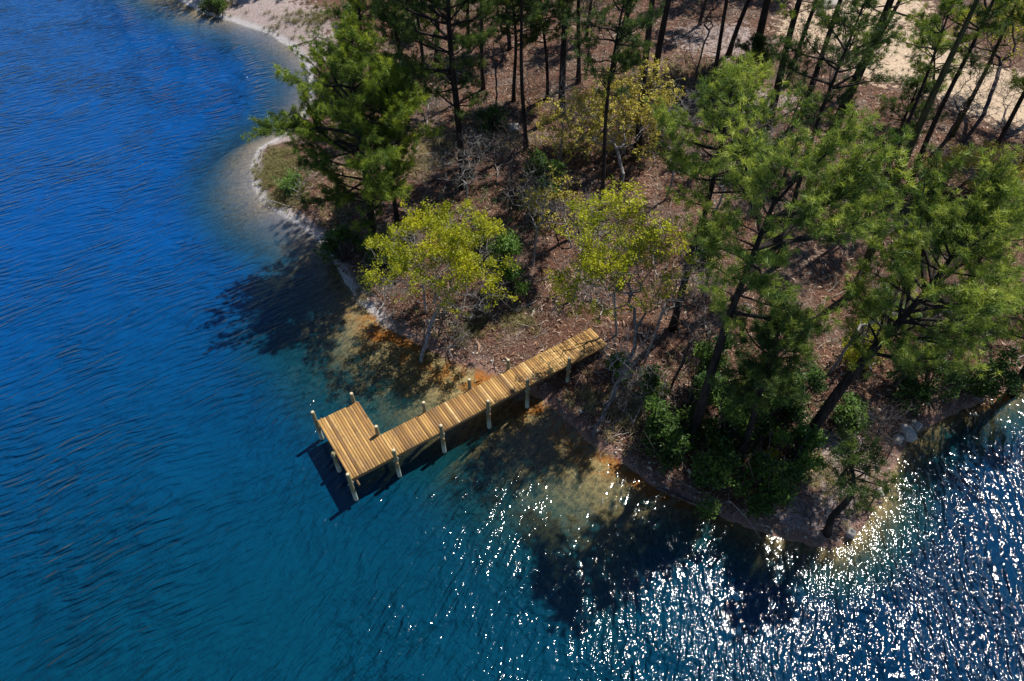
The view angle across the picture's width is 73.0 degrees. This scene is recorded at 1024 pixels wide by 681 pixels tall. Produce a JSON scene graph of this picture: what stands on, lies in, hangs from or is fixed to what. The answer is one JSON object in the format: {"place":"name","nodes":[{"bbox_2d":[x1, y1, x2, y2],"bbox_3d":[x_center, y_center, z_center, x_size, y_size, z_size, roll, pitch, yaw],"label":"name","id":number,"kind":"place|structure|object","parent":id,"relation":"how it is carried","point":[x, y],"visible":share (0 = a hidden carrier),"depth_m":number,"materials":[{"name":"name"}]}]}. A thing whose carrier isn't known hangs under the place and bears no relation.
{"place":"outdoors","nodes":[
{"label":"outdoors","id":0,"kind":"place"},
{"bbox_2d":[0,0,1023,680],"bbox_3d":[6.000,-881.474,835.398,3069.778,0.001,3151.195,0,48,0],"label":"water","id":1,"kind":"structure","parent":0,"point":[176,502],"depth_m":34.12,"materials":[{"name":"liquid"}]},
{"bbox_2d":[143,0,1023,571],"bbox_3d":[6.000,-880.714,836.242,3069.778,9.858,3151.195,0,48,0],"label":"ground","id":2,"kind":"structure","parent":0,"point":[543,448],"depth_m":42.88,"materials":[{"name":"soil"}]},
{"bbox_2d":[197,0,227,15],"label":"evergreen shrub","id":3,"kind":"object","parent":2,"relation":"on","point":[219,4],"visible":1,"depth_m":71.59,"materials":[{"name":"green plant"}]},
{"bbox_2d":[271,161,315,198],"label":"leafy shrub","id":4,"kind":"object","parent":2,"relation":"on","point":[287,180],"visible":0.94,"depth_m":50.40,"materials":[{"name":"green plant"}]},
{"bbox_2d":[240,7,427,250],"bbox_3d":[-9.193,-11.571,41.166,10.251,15.700,9.671,16,50,14],"label":"pine tree","id":5,"kind":"object","parent":2,"relation":"on","point":[352,62],"visible":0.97,"depth_m":38.55,"materials":[{"name":"green plant"}]},
{"bbox_2d":[312,218,369,266],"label":"evergreen shrub","id":6,"kind":"object","parent":2,"relation":"on","point":[340,233],"visible":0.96,"depth_m":45.23,"materials":[{"name":"green plant"}]},
{"bbox_2d":[319,0,376,55],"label":"pine tree","id":7,"kind":"object","parent":2,"relation":"on","point":[337,13],"visible":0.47,"depth_m":59.50,"materials":[{"name":"green plant"}]},
{"bbox_2d":[361,229,403,269],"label":"evergreen shrub","id":8,"kind":"object","parent":2,"relation":"on","point":[371,257],"visible":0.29,"depth_m":43.72,"materials":[{"name":"green plant"}]},
{"bbox_2d":[358,0,411,50],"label":"pine tree","id":9,"kind":"object","parent":2,"relation":"on","point":[381,28],"visible":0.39,"depth_m":56.96,"materials":[{"name":"green plant"}]},
{"bbox_2d":[329,49,444,224],"bbox_3d":[-7.548,-12.089,43.033,6.380,12.671,6.278,-26,53,-22],"label":"pine tree","id":10,"kind":"object","parent":2,"relation":"on","point":[396,82],"visible":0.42,"depth_m":40.84,"materials":[{"name":"green plant"}]},
{"bbox_2d":[388,229,446,313],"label":"bare tree","id":11,"kind":"object","parent":2,"relation":"on","point":[424,298],"visible":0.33,"depth_m":41.06,"materials":[{"name":"grey plant"}]},
{"bbox_2d":[364,0,502,190],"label":"pine tree","id":12,"kind":"object","parent":2,"relation":"on","point":[472,40],"visible":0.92,"depth_m":41.95,"materials":[{"name":"green plant"}]},
{"bbox_2d":[408,0,458,62],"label":"pine tree","id":13,"kind":"object","parent":2,"relation":"on","point":[429,23],"visible":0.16,"depth_m":58.44,"materials":[{"name":"green plant"}]},
{"bbox_2d":[356,196,520,363],"bbox_3d":[-3.998,-3.718,39.421,9.013,9.011,7.808,0,48,0],"label":"lime leafed tree","id":14,"kind":"object","parent":2,"relation":"on","point":[455,240],"visible":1,"depth_m":37.24,"materials":[{"name":"green plant"}]},
{"bbox_2d":[423,128,492,219],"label":"bare tree","id":15,"kind":"object","parent":2,"relation":"on","point":[466,167],"visible":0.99,"depth_m":44.60,"materials":[{"name":"grey plant"}]},
{"bbox_2d":[311,328,606,501],"bbox_3d":[-2.441,3.967,39.276,16.024,6.648,4.691,-26,53,-22],"label":"wooden dock","id":16,"kind":"object","parent":2,"relation":"on","point":[446,416],"visible":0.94,"depth_m":35.82,"materials":[{"name":"brown wood"}]},
{"bbox_2d":[431,0,488,53],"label":"pine tree","id":17,"kind":"object","parent":2,"relation":"on","point":[465,24],"visible":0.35,"depth_m":59.59,"materials":[{"name":"green plant"}]},
{"bbox_2d":[471,216,500,258],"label":"evergreen shrub","id":18,"kind":"object","parent":2,"relation":"on","point":[494,252],"visible":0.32,"depth_m":43.40,"materials":[{"name":"green plant"}]},
{"bbox_2d":[473,94,513,133],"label":"evergreen shrub","id":19,"kind":"object","parent":2,"relation":"on","point":[490,115],"visible":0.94,"depth_m":53.12,"materials":[{"name":"green plant"}]},
{"bbox_2d":[471,129,517,182],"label":"bare shrub","id":20,"kind":"object","parent":2,"relation":"on","point":[494,154],"visible":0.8,"depth_m":50.49,"materials":[{"name":"grey plant"}]},
{"bbox_2d":[471,8,518,108],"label":"tree","id":21,"kind":"object","parent":2,"relation":"on","point":[502,48],"visible":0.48,"depth_m":52.51,"materials":[{"name":"brown plant"}]},
{"bbox_2d":[484,207,531,295],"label":"evergreen shrub","id":22,"kind":"object","parent":2,"relation":"on","point":[507,243],"visible":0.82,"depth_m":40.43,"materials":[{"name":"green plant"}]},
{"bbox_2d":[480,105,547,213],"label":"bare tree","id":23,"kind":"object","parent":2,"relation":"on","point":[512,159],"visible":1,"depth_m":44.78,"materials":[{"name":"grey plant"}]},
{"bbox_2d":[484,0,550,101],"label":"pine tree","id":24,"kind":"object","parent":2,"relation":"on","point":[532,37],"visible":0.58,"depth_m":51.47,"materials":[{"name":"green plant"}]},
{"bbox_2d":[493,0,552,150],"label":"pine tree","id":25,"kind":"object","parent":2,"relation":"on","point":[531,17],"visible":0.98,"depth_m":45.26,"materials":[{"name":"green plant"}]},
{"bbox_2d":[507,60,554,114],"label":"bare shrub","id":26,"kind":"object","parent":2,"relation":"on","point":[528,81],"visible":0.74,"depth_m":56.77,"materials":[{"name":"grey plant"}]},
{"bbox_2d":[500,157,569,266],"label":"bare tree","id":27,"kind":"object","parent":2,"relation":"on","point":[537,229],"visible":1,"depth_m":41.81,"materials":[{"name":"grey plant"}]},
{"bbox_2d":[196,0,887,530],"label":"dry grass","id":28,"kind":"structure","parent":2,"relation":"on","point":[272,164],"depth_m":50.65,"materials":[{"name":"plant"}]},
{"bbox_2d":[506,0,581,100],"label":"pine tree","id":29,"kind":"object","parent":2,"relation":"on","point":[546,21],"visible":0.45,"depth_m":51.76,"materials":[{"name":"green plant"}]},
{"bbox_2d":[523,134,571,199],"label":"evergreen shrub","id":30,"kind":"object","parent":2,"relation":"on","point":[559,166],"visible":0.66,"depth_m":46.44,"materials":[{"name":"green plant"}]},
{"bbox_2d":[516,166,593,247],"bbox_3d":[2.825,-9.044,45.958,5.788,4.002,4.546,23,52,19],"label":"budding shrub","id":31,"kind":"object","parent":2,"relation":"on","point":[542,192],"visible":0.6,"depth_m":45.58,"materials":[{"name":"grey plant"}]},
{"bbox_2d":[541,0,578,116],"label":"pine tree","id":32,"kind":"object","parent":2,"relation":"on","point":[563,7],"visible":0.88,"depth_m":50.45,"materials":[{"name":"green plant"}]},
{"bbox_2d":[539,59,590,161],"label":"bare tree","id":33,"kind":"object","parent":2,"relation":"on","point":[572,97],"visible":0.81,"depth_m":47.53,"materials":[{"name":"brown plant"}]},
{"bbox_2d":[572,0,581,83],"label":"pine tree","id":34,"kind":"object","parent":2,"relation":"on","point":[578,79],"visible":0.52,"depth_m":56.13,"materials":[{"name":"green plant"}]},
{"bbox_2d":[560,183,622,299],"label":"bare tree","id":35,"kind":"object","parent":2,"relation":"on","point":[583,223],"visible":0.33,"depth_m":39.57,"materials":[{"name":"brown plant"}]},
{"bbox_2d":[574,0,612,38],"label":"pine tree","id":36,"kind":"object","parent":2,"relation":"on","point":[596,17],"visible":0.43,"depth_m":61.29,"materials":[{"name":"green plant"}]},
{"bbox_2d":[574,0,616,69],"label":"tree","id":37,"kind":"object","parent":2,"relation":"on","point":[597,6],"visible":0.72,"depth_m":55.60,"materials":[{"name":"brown plant"}]},
{"bbox_2d":[525,51,685,197],"bbox_3d":[6.432,-15.371,48.025,11.200,8.970,8.630,0,48,0],"label":"budding tree","id":38,"kind":"object","parent":2,"relation":"on","point":[635,109],"visible":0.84,"depth_m":47.35,"materials":[{"name":"green plant"}]},
{"bbox_2d":[575,230,643,335],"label":"bare tree","id":39,"kind":"object","parent":2,"relation":"on","point":[614,304],"visible":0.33,"depth_m":37.44,"materials":[{"name":"grey plant"}]},
{"bbox_2d":[560,0,664,220],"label":"pine tree","id":40,"kind":"object","parent":2,"relation":"on","point":[625,61],"visible":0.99,"depth_m":37.03,"materials":[{"name":"green plant"}]},
{"bbox_2d":[605,350,635,384],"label":"evergreen shrub","id":41,"kind":"object","parent":2,"relation":"on","point":[617,364],"visible":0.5,"depth_m":38.16,"materials":[{"name":"green plant"}]},
{"bbox_2d":[589,320,657,419],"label":"bare tree","id":42,"kind":"object","parent":2,"relation":"on","point":[624,370],"visible":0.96,"depth_m":34.89,"materials":[{"name":"brown plant"}]},
{"bbox_2d":[542,174,706,436],"bbox_3d":[5.192,-2.400,34.288,8.113,14.403,5.823,-24,52,-20],"label":"lime leafed tree","id":43,"kind":"object","parent":2,"relation":"on","point":[625,262],"visible":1,"depth_m":31.74,"materials":[{"name":"green plant"}]},
{"bbox_2d":[256,0,1023,538],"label":"dead twigs","id":44,"kind":"object","parent":2,"relation":"on","point":[680,220],"visible":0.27,"depth_m":47.31,"materials":[{"name":"wood"}]},
{"bbox_2d":[605,366,679,425],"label":"bare shrub","id":45,"kind":"object","parent":2,"relation":"on","point":[640,393],"visible":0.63,"depth_m":36.68,"materials":[{"name":"grey plant"}]},
{"bbox_2d":[632,0,654,158],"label":"pine tree","id":46,"kind":"object","parent":2,"relation":"on","point":[648,34],"visible":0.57,"depth_m":46.79,"materials":[{"name":"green plant"}]},
{"bbox_2d":[632,359,673,398],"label":"evergreen shrub","id":47,"kind":"object","parent":2,"relation":"on","point":[656,382],"visible":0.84,"depth_m":36.79,"materials":[{"name":"green plant"}]},
{"bbox_2d":[290,202,1023,541],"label":"pebbles","id":48,"kind":"object","parent":2,"relation":"on","point":[609,421],"visible":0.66,"depth_m":37.55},
{"bbox_2d":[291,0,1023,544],"bbox_3d":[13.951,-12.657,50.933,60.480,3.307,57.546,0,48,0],"label":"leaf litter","id":49,"kind":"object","parent":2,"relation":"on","point":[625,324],"visible":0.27,"depth_m":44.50,"materials":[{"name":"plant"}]},
{"bbox_2d":[646,0,670,100],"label":"pine tree","id":50,"kind":"object","parent":2,"relation":"on","point":[659,46],"visible":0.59,"depth_m":52.17,"materials":[{"name":"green plant"}]},
{"bbox_2d":[640,388,685,457],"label":"evergreen shrub","id":51,"kind":"object","parent":2,"relation":"on","point":[656,404],"visible":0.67,"depth_m":34.44,"materials":[{"name":"green plant"}]},
{"bbox_2d":[639,390,708,473],"bbox_3d":[8.039,4.584,34.564,2.930,3.946,3.714,32,56,26],"label":"evergreen shrub","id":52,"kind":"object","parent":2,"relation":"on","point":[673,432],"visible":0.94,"depth_m":34.23,"materials":[{"name":"green plant"}]},
{"bbox_2d":[329,0,1023,482],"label":"undergrowth","id":53,"kind":"object","parent":2,"relation":"on","point":[597,236],"visible":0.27,"depth_m":47.35,"materials":[{"name":"green plant"}]},
{"bbox_2d":[641,242,713,363],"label":"bare tree","id":54,"kind":"object","parent":2,"relation":"on","point":[657,327],"visible":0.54,"depth_m":36.46,"materials":[{"name":"brown plant"}]},
{"bbox_2d":[656,81,704,199],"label":"bare tree","id":55,"kind":"object","parent":2,"relation":"on","point":[694,122],"visible":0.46,"depth_m":44.10,"materials":[{"name":"plant"}]},
{"bbox_2d":[656,266,751,393],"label":"bare tree","id":56,"kind":"object","parent":2,"relation":"on","point":[698,332],"visible":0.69,"depth_m":34.98,"materials":[{"name":"brown plant"}]},
{"bbox_2d":[672,348,737,439],"bbox_3d":[9.539,2.504,34.619,3.778,5.326,3.624,30,55,24],"label":"evergreen shrub","id":57,"kind":"object","parent":2,"relation":"on","point":[713,395],"visible":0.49,"depth_m":34.55,"materials":[{"name":"green plant"}]},
{"bbox_2d":[683,316,736,402],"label":"evergreen shrub","id":58,"kind":"object","parent":2,"relation":"on","point":[703,358],"visible":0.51,"depth_m":34.93,"materials":[{"name":"green plant"}]},
{"bbox_2d":[689,0,732,86],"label":"tree","id":59,"kind":"object","parent":2,"relation":"on","point":[710,19],"visible":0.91,"depth_m":53.66,"materials":[{"name":"brown plant"}]},
{"bbox_2d":[691,263,735,338],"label":"bare shrub","id":60,"kind":"object","parent":2,"relation":"on","point":[705,306],"visible":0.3,"depth_m":40.70,"materials":[{"name":"grey plant"}]},
{"bbox_2d":[703,0,732,100],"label":"pine tree","id":61,"kind":"object","parent":2,"relation":"on","point":[717,52],"visible":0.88,"depth_m":52.46,"materials":[{"name":"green plant"}]},
{"bbox_2d":[689,434,765,523],"bbox_3d":[10.180,6.381,32.796,3.532,4.034,3.603,0,48,0],"label":"evergreen shrub","id":62,"kind":"object","parent":2,"relation":"on","point":[710,473],"visible":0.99,"depth_m":32.96,"materials":[{"name":"green plant"}]},
{"bbox_2d":[643,49,823,332],"bbox_3d":[9.978,-6.257,34.667,7.600,16.653,6.011,-26,53,-22],"label":"pine tree","id":63,"kind":"object","parent":2,"relation":"on","point":[736,76],"visible":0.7,"depth_m":30.70,"materials":[{"name":"green plant"}]},
{"bbox_2d":[702,373,772,456],"bbox_3d":[10.956,3.606,33.800,2.963,5.249,4.025,0,48,0],"label":"evergreen shrub","id":64,"kind":"object","parent":2,"relation":"on","point":[736,418],"visible":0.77,"depth_m":33.64,"materials":[{"name":"green plant"}]},
{"bbox_2d":[725,0,750,56],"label":"pine tree","id":65,"kind":"object","parent":2,"relation":"on","point":[729,51],"visible":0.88,"depth_m":58.64,"materials":[{"name":"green plant"}]},
{"bbox_2d":[729,33,776,87],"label":"tree","id":66,"kind":"object","parent":2,"relation":"on","point":[758,41],"visible":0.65,"depth_m":53.51,"materials":[{"name":"green plant"}]},
{"bbox_2d":[752,0,770,52],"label":"pine tree","id":67,"kind":"object","parent":2,"relation":"on","point":[763,17],"visible":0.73,"depth_m":56.79,"materials":[{"name":"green plant"}]},
{"bbox_2d":[703,296,831,462],"bbox_3d":[10.992,2.442,31.324,4.524,11.304,5.734,23,52,19],"label":"pine tree","id":68,"kind":"object","parent":2,"relation":"on","point":[772,370],"visible":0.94,"depth_m":28.85,"materials":[{"name":"green plant"}]},
{"bbox_2d":[744,356,807,437],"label":"evergreen shrub","id":69,"kind":"object","parent":2,"relation":"on","point":[768,425],"visible":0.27,"depth_m":34.71,"materials":[{"name":"green plant"}]},
{"bbox_2d":[739,349,816,419],"bbox_3d":[13.553,2.255,35.290,3.431,3.920,3.085,0,48,0],"label":"evergreen shrub","id":70,"kind":"object","parent":2,"relation":"on","point":[791,410],"visible":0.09,"depth_m":35.19,"materials":[{"name":"green plant"}]},
{"bbox_2d":[745,98,818,219],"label":"bare tree","id":71,"kind":"object","parent":2,"relation":"on","point":[747,215],"visible":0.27,"depth_m":42.75,"materials":[{"name":"plant"}]},
{"bbox_2d":[742,416,830,521],"bbox_3d":[12.404,6.327,32.360,3.388,4.443,3.890,30,55,24],"label":"evergreen shrub","id":72,"kind":"object","parent":2,"relation":"on","point":[781,490],"visible":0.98,"depth_m":32.34,"materials":[{"name":"green plant"}]},
{"bbox_2d":[764,0,831,129],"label":"pine tree","id":73,"kind":"object","parent":2,"relation":"on","point":[793,13],"visible":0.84,"depth_m":47.50,"materials":[{"name":"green plant"}]},
{"bbox_2d":[681,90,918,445],"bbox_3d":[10.623,-2.041,29.980,8.634,19.376,7.454,-24,52,-20],"label":"pine tree","id":74,"kind":"object","parent":2,"relation":"on","point":[852,172],"visible":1,"depth_m":24.92,"materials":[{"name":"green plant"}]},
{"bbox_2d":[768,412,840,483],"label":"evergreen shrub","id":75,"kind":"object","parent":2,"relation":"on","point":[813,441],"visible":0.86,"depth_m":33.58,"materials":[{"name":"green plant"}]},
{"bbox_2d":[786,495,832,526],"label":"bare shrub","id":76,"kind":"object","parent":2,"relation":"on","point":[804,503],"visible":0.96,"depth_m":33.05,"materials":[{"name":"brown plant"}]},
{"bbox_2d":[775,357,845,424],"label":"evergreen shrub","id":77,"kind":"object","parent":2,"relation":"on","point":[815,384],"visible":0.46,"depth_m":34.87,"materials":[{"name":"green plant"}]},
{"bbox_2d":[786,28,846,131],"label":"tree","id":78,"kind":"object","parent":2,"relation":"on","point":[807,67],"visible":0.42,"depth_m":49.51,"materials":[{"name":"brown plant"}]},
{"bbox_2d":[795,0,864,125],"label":"pine tree","id":79,"kind":"object","parent":2,"relation":"on","point":[817,67],"visible":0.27,"depth_m":49.14,"materials":[{"name":"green plant"}]},
{"bbox_2d":[767,0,911,268],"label":"pine tree","id":80,"kind":"object","parent":2,"relation":"on","point":[874,42],"visible":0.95,"depth_m":33.69,"materials":[{"name":"green plant"}]},
{"bbox_2d":[816,385,875,434],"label":"evergreen shrub","id":81,"kind":"object","parent":2,"relation":"on","point":[848,410],"visible":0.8,"depth_m":35.20,"materials":[{"name":"green plant"}]},
{"bbox_2d":[817,417,912,540],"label":"pine tree","id":82,"kind":"object","parent":2,"relation":"on","point":[851,461],"visible":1,"depth_m":27.80,"materials":[{"name":"green plant"}]},
{"bbox_2d":[838,317,891,379],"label":"lime leafed shrub","id":83,"kind":"object","parent":2,"relation":"on","point":[850,354],"visible":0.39,"depth_m":38.08,"materials":[{"name":"green plant"}]},
{"bbox_2d":[829,252,920,373],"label":"bare tree","id":84,"kind":"object","parent":2,"relation":"on","point":[842,353],"visible":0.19,"depth_m":36.91,"materials":[{"name":"plant"}]},
{"bbox_2d":[842,399,920,477],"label":"bare tree","id":85,"kind":"object","parent":2,"relation":"on","point":[878,433],"visible":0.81,"depth_m":32.55,"materials":[{"name":"plant"}]},
{"bbox_2d":[821,0,945,147],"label":"pine tree","id":86,"kind":"object","parent":2,"relation":"on","point":[907,17],"visible":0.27,"depth_m":44.38,"materials":[{"name":"green plant"}]},
{"bbox_2d":[862,399,907,459],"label":"bare shrub","id":87,"kind":"object","parent":2,"relation":"on","point":[880,422],"visible":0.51,"depth_m":35.38,"materials":[{"name":"brown plant"}]},
{"bbox_2d":[898,424,916,441],"bbox_3d":[21.071,4.944,36.883,0.793,0.717,1.042,5,48,5],"label":"boulder","id":88,"kind":"object","parent":2,"relation":"on","point":[912,437],"visible":0.84,"depth_m":36.60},
{"bbox_2d":[874,72,949,173],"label":"pine tree","id":89,"kind":"object","parent":2,"relation":"on","point":[917,81],"visible":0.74,"depth_m":46.37,"materials":[{"name":"green plant"}]},
{"bbox_2d":[808,141,1023,433],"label":"pine tree","id":90,"kind":"object","parent":2,"relation":"on","point":[994,300],"visible":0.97,"depth_m":27.67,"materials":[{"name":"green plant"}]},
{"bbox_2d":[863,0,987,218],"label":"pine tree","id":91,"kind":"object","parent":2,"relation":"on","point":[947,6],"visible":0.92,"depth_m":37.30,"materials":[{"name":"green plant"}]},
{"bbox_2d":[853,0,1004,289],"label":"pine tree","id":92,"kind":"object","parent":2,"relation":"on","point":[869,253],"visible":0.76,"depth_m":33.15,"materials":[{"name":"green plant"}]},
{"bbox_2d":[901,23,967,107],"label":"pine tree","id":93,"kind":"object","parent":2,"relation":"on","point":[941,52],"visible":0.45,"depth_m":50.69,"materials":[{"name":"green plant"}]},
{"bbox_2d":[881,345,989,414],"bbox_3d":[22.823,1.825,37.010,4.938,4.042,3.710,0,48,0],"label":"evergreen shrub","id":94,"kind":"object","parent":2,"relation":"on","point":[924,390],"visible":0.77,"depth_m":37.05,"materials":[{"name":"green plant"}]},
{"bbox_2d":[917,154,973,211],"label":"evergreen shrub","id":95,"kind":"object","parent":2,"relation":"on","point":[942,184],"visible":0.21,"depth_m":46.62,"materials":[{"name":"green plant"}]},
{"bbox_2d":[903,0,1020,194],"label":"pine tree","id":96,"kind":"object","parent":2,"relation":"on","point":[994,27],"visible":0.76,"depth_m":39.94,"materials":[{"name":"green plant"}]},
{"bbox_2d":[912,138,1023,191],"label":"budding tree","id":97,"kind":"object","parent":2,"relation":"on","point":[974,160],"visible":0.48,"depth_m":45.42,"materials":[{"name":"green plant"}]},
{"bbox_2d":[933,49,1007,156],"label":"bare tree","id":98,"kind":"object","parent":2,"relation":"on","point":[959,113],"visible":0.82,"depth_m":48.08,"materials":[{"name":"brown plant"}]},
{"bbox_2d":[939,340,1023,402],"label":"evergreen shrub","id":99,"kind":"object","parent":2,"relation":"on","point":[979,390],"visible":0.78,"depth_m":37.07,"materials":[{"name":"green plant"}]},
{"bbox_2d":[940,175,1023,349],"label":"pine tree","id":100,"kind":"object","parent":2,"relation":"on","point":[998,256],"visible":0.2,"depth_m":34.03,"materials":[{"name":"green plant"}]},
{"bbox_2d":[948,0,1023,147],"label":"pine tree","id":101,"kind":"object","parent":2,"relation":"on","point":[1012,29],"visible":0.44,"depth_m":52.47,"materials":[{"name":"green plant"}]},
{"bbox_2d":[949,0,1023,137],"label":"pine tree","id":102,"kind":"object","parent":2,"relation":"on","point":[962,116],"visible":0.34,"depth_m":48.54,"materials":[{"name":"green plant"}]},
{"bbox_2d":[983,274,1023,399],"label":"pine tree","id":103,"kind":"object","parent":2,"relation":"on","point":[1011,335],"visible":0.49,"depth_m":36.41,"materials":[{"name":"green plant"}]},
{"bbox_2d":[990,1,1023,162],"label":"pine tree","id":104,"kind":"object","parent":2,"relation":"on","point":[1010,120],"visible":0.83,"depth_m":47.75,"materials":[{"name":"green plant"}]},
{"bbox_2d":[993,0,1023,181],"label":"pine tree","id":105,"kind":"object","parent":2,"relation":"on","point":[1016,81],"visible":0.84,"depth_m":42.74,"materials":[{"name":"green plant"}]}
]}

